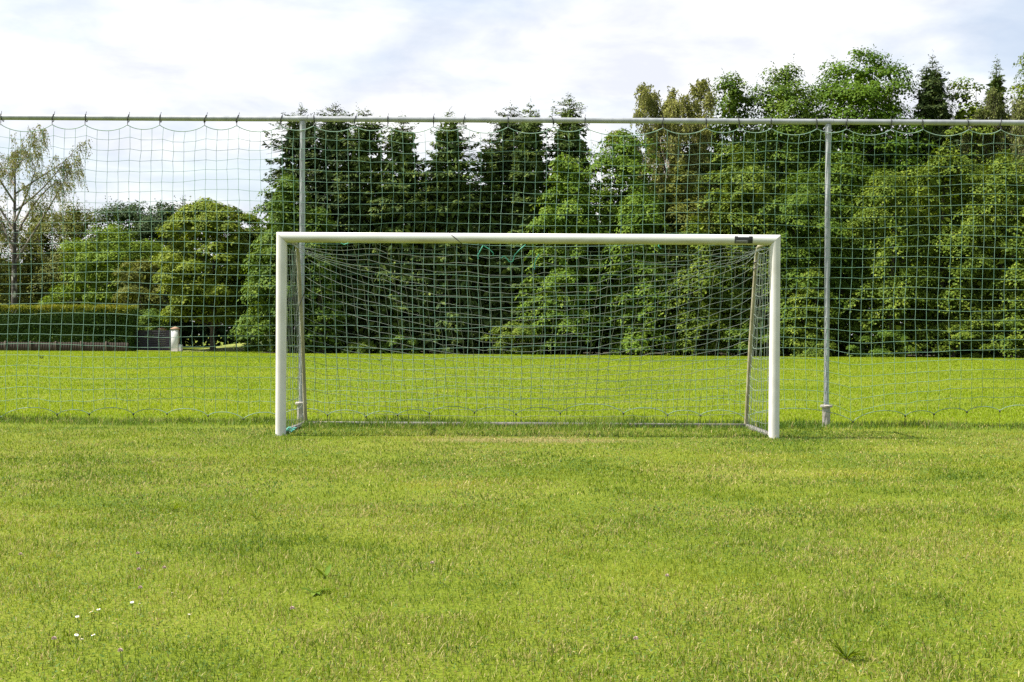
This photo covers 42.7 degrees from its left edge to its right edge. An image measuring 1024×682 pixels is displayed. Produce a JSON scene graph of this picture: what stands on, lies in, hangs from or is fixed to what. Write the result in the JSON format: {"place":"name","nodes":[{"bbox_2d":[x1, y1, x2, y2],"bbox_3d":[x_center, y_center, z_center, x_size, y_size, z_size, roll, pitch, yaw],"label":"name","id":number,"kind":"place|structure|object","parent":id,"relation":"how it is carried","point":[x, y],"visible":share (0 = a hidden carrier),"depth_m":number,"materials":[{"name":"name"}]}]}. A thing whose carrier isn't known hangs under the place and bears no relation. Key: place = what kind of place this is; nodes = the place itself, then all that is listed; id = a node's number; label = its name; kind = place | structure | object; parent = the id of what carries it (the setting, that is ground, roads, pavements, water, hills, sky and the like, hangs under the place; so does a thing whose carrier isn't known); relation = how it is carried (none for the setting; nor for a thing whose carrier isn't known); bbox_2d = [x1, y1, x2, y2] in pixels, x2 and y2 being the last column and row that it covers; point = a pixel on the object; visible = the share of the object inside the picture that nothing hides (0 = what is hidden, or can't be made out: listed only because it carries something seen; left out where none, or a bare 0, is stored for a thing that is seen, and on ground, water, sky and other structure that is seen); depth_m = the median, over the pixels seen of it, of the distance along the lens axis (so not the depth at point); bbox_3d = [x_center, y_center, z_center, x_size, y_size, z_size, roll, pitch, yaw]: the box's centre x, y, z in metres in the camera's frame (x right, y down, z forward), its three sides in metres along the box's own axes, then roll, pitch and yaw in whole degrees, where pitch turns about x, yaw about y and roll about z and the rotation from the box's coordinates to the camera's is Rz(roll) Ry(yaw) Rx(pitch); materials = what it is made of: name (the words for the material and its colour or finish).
{"place":"outdoors","nodes":[
{"label":"outdoors","id":0,"kind":"place"},
{"bbox_2d":[187,343,244,350],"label":"lawn","id":1,"kind":"structure","parent":0,"point":[229,347],"depth_m":82.30,"materials":[{"name":"green plant"}]},
{"bbox_2d":[228,214,268,341],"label":"leafy tree","id":2,"kind":"object","parent":1,"relation":"on","point":[251,237],"visible":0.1,"depth_m":83.11,"materials":[{"name":"green plant"}]},
{"bbox_2d":[0,335,1023,681],"bbox_3d":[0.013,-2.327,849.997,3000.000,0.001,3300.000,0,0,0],"label":"ground","id":3,"kind":"structure","parent":0,"point":[456,607],"depth_m":6.27,"materials":[{"name":"green plant"}]},
{"bbox_2d":[0,207,37,312],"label":"leafy tree","id":4,"kind":"object","parent":3,"relation":"on","point":[3,299],"visible":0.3,"depth_m":97.34,"materials":[{"name":"green plant"}]},
{"bbox_2d":[0,200,78,312],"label":"leafy tree","id":5,"kind":"object","parent":3,"relation":"on","point":[27,263],"visible":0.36,"depth_m":100.06,"materials":[{"name":"green plant"}]},
{"bbox_2d":[0,124,92,312],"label":"birch tree","id":6,"kind":"object","parent":3,"relation":"on","point":[11,175],"visible":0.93,"depth_m":91.67,"materials":[{"name":"green plant"}]},
{"bbox_2d":[0,341,128,350],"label":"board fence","id":7,"kind":"object","parent":3,"relation":"on","point":[54,346],"visible":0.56,"depth_m":77.09,"materials":[{"name":"wood"}]},
{"bbox_2d":[16,197,117,312],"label":"leafy tree","id":8,"kind":"object","parent":3,"relation":"on","point":[70,219],"visible":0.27,"depth_m":97.93,"materials":[{"name":"green plant"}]},
{"bbox_2d":[0,303,139,350],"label":"clipped hedge","id":9,"kind":"object","parent":3,"relation":"on","point":[56,318],"visible":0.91,"depth_m":77.72,"materials":[{"name":"green plant"}]},
{"bbox_2d":[39,216,171,314],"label":"leafy tree","id":10,"kind":"object","parent":3,"relation":"on","point":[117,246],"visible":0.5,"depth_m":89.36,"materials":[{"name":"green plant"}]},
{"bbox_2d":[82,196,155,302],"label":"leafy tree","id":11,"kind":"object","parent":3,"relation":"on","point":[123,213],"visible":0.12,"depth_m":105.03,"materials":[{"name":"green plant"}]},
{"bbox_2d":[110,250,172,323],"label":"leafy tree","id":12,"kind":"object","parent":3,"relation":"on","point":[141,296],"visible":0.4,"depth_m":85.58,"materials":[{"name":"green plant"}]},
{"bbox_2d":[136,307,179,341],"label":"shrub","id":13,"kind":"object","parent":3,"relation":"on","point":[153,316],"visible":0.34,"depth_m":82.95,"materials":[{"name":"green plant"}]},
{"bbox_2d":[157,327,166,339],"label":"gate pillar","id":14,"kind":"structure","parent":3,"relation":"on","point":[161,328],"depth_m":82.79,"materials":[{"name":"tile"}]},
{"bbox_2d":[128,196,203,339],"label":"leafy tree","id":15,"kind":"object","parent":3,"relation":"on","point":[146,227],"visible":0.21,"depth_m":103.39,"materials":[{"name":"green plant"}]},
{"bbox_2d":[165,501,182,510],"bbox_3d":[-1.997,0.975,7.724,0.098,0.061,0.123,0,0,23],"label":"grass tuft","id":16,"kind":"object","parent":3,"relation":"on","point":[175,506],"visible":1,"depth_m":7.72,"materials":[{"name":"green plant"}]},
{"bbox_2d":[170,327,182,350],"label":"gate pillar","id":17,"kind":"structure","parent":3,"relation":"on","point":[175,345],"depth_m":78.30,"materials":[{"name":"concrete"}]},
{"bbox_2d":[179,196,201,345],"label":"spruce tree","id":18,"kind":"object","parent":3,"relation":"on","point":[181,331],"visible":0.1,"depth_m":111.65,"materials":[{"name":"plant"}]},
{"bbox_2d":[149,196,262,349],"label":"maple tree","id":19,"kind":"object","parent":3,"relation":"on","point":[201,219],"visible":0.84,"depth_m":79.48,"materials":[{"name":"green plant"}]},
{"bbox_2d":[240,339,274,351],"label":"shrub","id":20,"kind":"object","parent":3,"relation":"on","point":[251,347],"visible":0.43,"depth_m":78.36,"materials":[{"name":"green plant"}]},
{"bbox_2d":[250,509,266,518],"bbox_3d":[-1.451,0.980,7.420,0.077,0.058,0.126,0,0,15],"label":"grass tuft","id":21,"kind":"object","parent":3,"relation":"on","point":[255,515],"visible":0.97,"depth_m":7.43,"materials":[{"name":"green plant"}]},
{"bbox_2d":[300,587,329,595],"bbox_3d":[-0.784,1.011,5.312,0.117,0.021,0.109,0,0,-37],"label":"plantain weed","id":22,"kind":"object","parent":3,"relation":"on","point":[314,592],"visible":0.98,"depth_m":5.31,"materials":[{"name":"green plant"}]},
{"bbox_2d":[316,564,331,575],"bbox_3d":[-0.813,0.997,5.673,0.028,0.046,0.114,0,0,29],"label":"plantain weed","id":23,"kind":"object","parent":3,"relation":"on","point":[328,569],"visible":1,"depth_m":5.69,"materials":[{"name":"green plant"}]},
{"bbox_2d":[0,111,1023,426],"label":"ball stop fence","id":24,"kind":"object","parent":3,"relation":"on","point":[828,237],"visible":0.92,"depth_m":15.36,"materials":[{"name":"metal"}]},
{"bbox_2d":[0,426,1023,681],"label":"clover","id":25,"kind":"object","parent":3,"relation":"on","point":[542,532],"visible":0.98,"depth_m":7.29,"materials":[{"name":"green plant"}]},
{"bbox_2d":[0,117,1023,352],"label":"woodland","id":26,"kind":"object","parent":3,"relation":"on","point":[202,330],"visible":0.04,"depth_m":93.78,"materials":[{"name":"green plant"}]},
{"bbox_2d":[275,232,780,438],"bbox_3d":[0.165,-0.042,14.355,5.231,2.171,1.646,0,0,0],"label":"football goal","id":27,"kind":"object","parent":3,"relation":"on","point":[283,239],"visible":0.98,"depth_m":13.69,"materials":[{"name":"white paint"}]},
{"bbox_2d":[720,318,794,355],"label":"shrub","id":28,"kind":"object","parent":3,"relation":"on","point":[735,339],"visible":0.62,"depth_m":71.45,"materials":[{"name":"green plant"}]},
{"bbox_2d":[826,638,866,658],"bbox_3d":[1.080,1.000,4.255,0.125,0.071,0.110,0,0,-38],"label":"grass tuft","id":29,"kind":"object","parent":3,"relation":"on","point":[850,653],"visible":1,"depth_m":4.26,"materials":[{"name":"green plant"}]},
{"bbox_2d":[915,318,997,357],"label":"shrub","id":30,"kind":"object","parent":3,"relation":"on","point":[944,339],"visible":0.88,"depth_m":70.50,"materials":[{"name":"green plant"}]},
{"bbox_2d":[0,350,1023,428],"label":"grass","id":31,"kind":"structure","parent":0,"point":[65,357],"depth_m":27.04,"materials":[{"name":"green plant"}]},
{"bbox_2d":[0,411,1023,440],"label":"grass","id":32,"kind":"structure","parent":0,"point":[469,424],"depth_m":15.01,"materials":[{"name":"green plant"}]},
{"bbox_2d":[0,0,1023,334],"label":"sky","id":33,"kind":"structure","parent":0,"point":[414,58],"materials":[{"name":"white"}]},
{"bbox_2d":[261,349,1018,356],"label":"forest floor","id":34,"kind":"structure","parent":0,"point":[659,353],"depth_m":76.52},
{"bbox_2d":[227,160,346,352],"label":"leafy tree","id":35,"kind":"object","parent":34,"relation":"on","point":[262,287],"visible":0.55,"depth_m":73.68,"materials":[{"name":"green plant"}]},
{"bbox_2d":[253,102,338,352],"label":"spruce tree","id":36,"kind":"object","parent":34,"relation":"on","point":[294,144],"visible":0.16,"depth_m":77.87,"materials":[{"name":"green plant"}]},
{"bbox_2d":[290,206,351,353],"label":"leafy tree","id":37,"kind":"object","parent":34,"relation":"on","point":[322,280],"visible":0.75,"depth_m":73.41,"materials":[{"name":"green plant"}]},
{"bbox_2d":[298,101,373,352],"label":"spruce tree","id":38,"kind":"object","parent":34,"relation":"on","point":[331,154],"visible":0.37,"depth_m":76.56,"materials":[{"name":"green plant"}]},
{"bbox_2d":[339,335,376,353],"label":"shrub","id":39,"kind":"object","parent":34,"relation":"on","point":[352,346],"visible":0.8,"depth_m":72.96,"materials":[{"name":"green plant"}]},
{"bbox_2d":[328,106,405,352],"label":"spruce tree","id":40,"kind":"object","parent":34,"relation":"on","point":[363,146],"visible":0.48,"depth_m":76.08,"materials":[{"name":"green plant"}]},
{"bbox_2d":[376,327,420,353],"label":"shrub","id":41,"kind":"object","parent":34,"relation":"on","point":[408,348],"visible":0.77,"depth_m":73.64,"materials":[{"name":"green plant"}]},
{"bbox_2d":[360,112,440,353],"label":"spruce tree","id":42,"kind":"object","parent":34,"relation":"on","point":[412,194],"visible":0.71,"depth_m":75.59,"materials":[{"name":"green plant"}]},
{"bbox_2d":[408,108,488,353],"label":"spruce tree","id":43,"kind":"object","parent":34,"relation":"on","point":[440,178],"visible":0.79,"depth_m":75.66,"materials":[{"name":"green plant"}]},
{"bbox_2d":[453,125,516,353],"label":"spruce tree","id":44,"kind":"object","parent":34,"relation":"on","point":[488,156],"visible":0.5,"depth_m":76.35,"materials":[{"name":"green plant"}]},
{"bbox_2d":[469,100,547,353],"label":"spruce tree","id":45,"kind":"object","parent":34,"relation":"on","point":[507,151],"visible":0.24,"depth_m":77.07,"materials":[{"name":"green plant"}]},
{"bbox_2d":[480,316,540,354],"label":"shrub","id":46,"kind":"object","parent":34,"relation":"on","point":[505,330],"visible":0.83,"depth_m":73.03,"materials":[{"name":"green plant"}]},
{"bbox_2d":[487,96,560,353],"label":"spruce tree","id":47,"kind":"object","parent":34,"relation":"on","point":[529,166],"visible":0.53,"depth_m":75.81,"materials":[{"name":"green plant"}]},
{"bbox_2d":[510,152,611,354],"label":"leafy tree","id":48,"kind":"object","parent":34,"relation":"on","point":[573,225],"visible":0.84,"depth_m":73.44,"materials":[{"name":"green plant"}]},
{"bbox_2d":[532,92,607,353],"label":"spruce tree","id":49,"kind":"object","parent":34,"relation":"on","point":[577,145],"visible":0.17,"depth_m":76.90,"materials":[{"name":"green plant"}]},
{"bbox_2d":[572,125,680,353],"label":"leafy tree","id":50,"kind":"object","parent":34,"relation":"on","point":[629,164],"visible":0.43,"depth_m":75.07,"materials":[{"name":"green plant"}]},
{"bbox_2d":[590,180,689,355],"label":"leafy tree","id":51,"kind":"object","parent":34,"relation":"on","point":[632,216],"visible":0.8,"depth_m":72.62,"materials":[{"name":"green plant"}]},
{"bbox_2d":[605,77,722,352],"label":"birch tree","id":52,"kind":"object","parent":34,"relation":"on","point":[672,107],"visible":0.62,"depth_m":80.33,"materials":[{"name":"green plant"}]},
{"bbox_2d":[642,156,738,354],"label":"beech tree","id":53,"kind":"object","parent":34,"relation":"on","point":[681,204],"visible":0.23,"depth_m":74.80,"materials":[{"name":"green plant"}]},
{"bbox_2d":[652,211,745,355],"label":"beech tree","id":54,"kind":"object","parent":34,"relation":"on","point":[694,313],"visible":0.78,"depth_m":72.35,"materials":[{"name":"green plant"}]},
{"bbox_2d":[686,69,777,352],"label":"leafy tree","id":55,"kind":"object","parent":34,"relation":"on","point":[733,92],"visible":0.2,"depth_m":82.41,"materials":[{"name":"green plant"}]},
{"bbox_2d":[669,128,807,355],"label":"beech tree","id":56,"kind":"object","parent":34,"relation":"on","point":[750,182],"visible":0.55,"depth_m":73.98,"materials":[{"name":"green plant"}]},
{"bbox_2d":[725,54,844,329],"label":"leafy tree","id":57,"kind":"object","parent":34,"relation":"on","point":[788,98],"visible":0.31,"depth_m":82.83,"materials":[{"name":"green plant"}]},
{"bbox_2d":[741,156,866,355],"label":"beech tree","id":58,"kind":"object","parent":34,"relation":"on","point":[798,197],"visible":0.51,"depth_m":72.69,"materials":[{"name":"green plant"}]},
{"bbox_2d":[780,260,847,356],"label":"shrub","id":59,"kind":"object","parent":34,"relation":"on","point":[802,298],"visible":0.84,"depth_m":71.13,"materials":[{"name":"green plant"}]},
{"bbox_2d":[788,140,897,355],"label":"beech tree","id":60,"kind":"object","parent":34,"relation":"on","point":[836,176],"visible":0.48,"depth_m":74.27,"materials":[{"name":"green plant"}]},
{"bbox_2d":[773,44,940,349],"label":"leafy tree","id":61,"kind":"object","parent":34,"relation":"on","point":[865,95],"visible":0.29,"depth_m":83.12,"materials":[{"name":"green plant"}]},
{"bbox_2d":[840,324,921,356],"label":"shrub","id":62,"kind":"object","parent":34,"relation":"on","point":[877,349],"visible":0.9,"depth_m":70.78,"materials":[{"name":"green plant"}]},
{"bbox_2d":[830,162,948,357],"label":"beech tree","id":63,"kind":"object","parent":34,"relation":"on","point":[887,255],"visible":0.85,"depth_m":71.87,"materials":[{"name":"green plant"}]},
{"bbox_2d":[894,54,971,353],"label":"spruce tree","id":64,"kind":"object","parent":34,"relation":"on","point":[932,99],"visible":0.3,"depth_m":83.34,"materials":[{"name":"green plant"}]},
{"bbox_2d":[872,133,1023,356],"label":"beech tree","id":65,"kind":"object","parent":34,"relation":"on","point":[953,304],"visible":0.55,"depth_m":72.68,"materials":[{"name":"green plant"}]},
{"bbox_2d":[927,76,1023,317],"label":"leafy tree","id":66,"kind":"object","parent":34,"relation":"on","point":[962,114],"visible":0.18,"depth_m":83.14,"materials":[{"name":"green plant"}]},
{"bbox_2d":[937,139,1023,357],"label":"beech tree","id":67,"kind":"object","parent":34,"relation":"on","point":[1000,295],"visible":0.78,"depth_m":71.49,"materials":[{"name":"green plant"}]},
{"bbox_2d":[957,86,1023,310],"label":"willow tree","id":68,"kind":"object","parent":34,"relation":"on","point":[996,111],"visible":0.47,"depth_m":82.40,"materials":[{"name":"green plant"}]},
{"bbox_2d":[965,303,1023,357],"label":"shrub","id":69,"kind":"object","parent":34,"relation":"on","point":[1002,325],"visible":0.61,"depth_m":70.65,"materials":[{"name":"green plant"}]},
{"bbox_2d":[973,55,1023,316],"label":"spruce tree","id":70,"kind":"object","parent":34,"relation":"on","point":[996,82],"visible":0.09,"depth_m":85.73,"materials":[{"name":"green plant"}]},
{"bbox_2d":[980,52,1023,308],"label":"leafy tree","id":71,"kind":"object","parent":34,"relation":"on","point":[1021,92],"visible":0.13,"depth_m":86.22,"materials":[{"name":"green plant"}]},
{"label":"path","id":72,"kind":"structure","parent":0,"visible":0},
{"bbox_2d":[133,330,170,350],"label":"gate","id":73,"kind":"structure","parent":72,"relation":"on","point":[148,334],"depth_m":78.59,"materials":[{"name":"black metal"}]}
]}

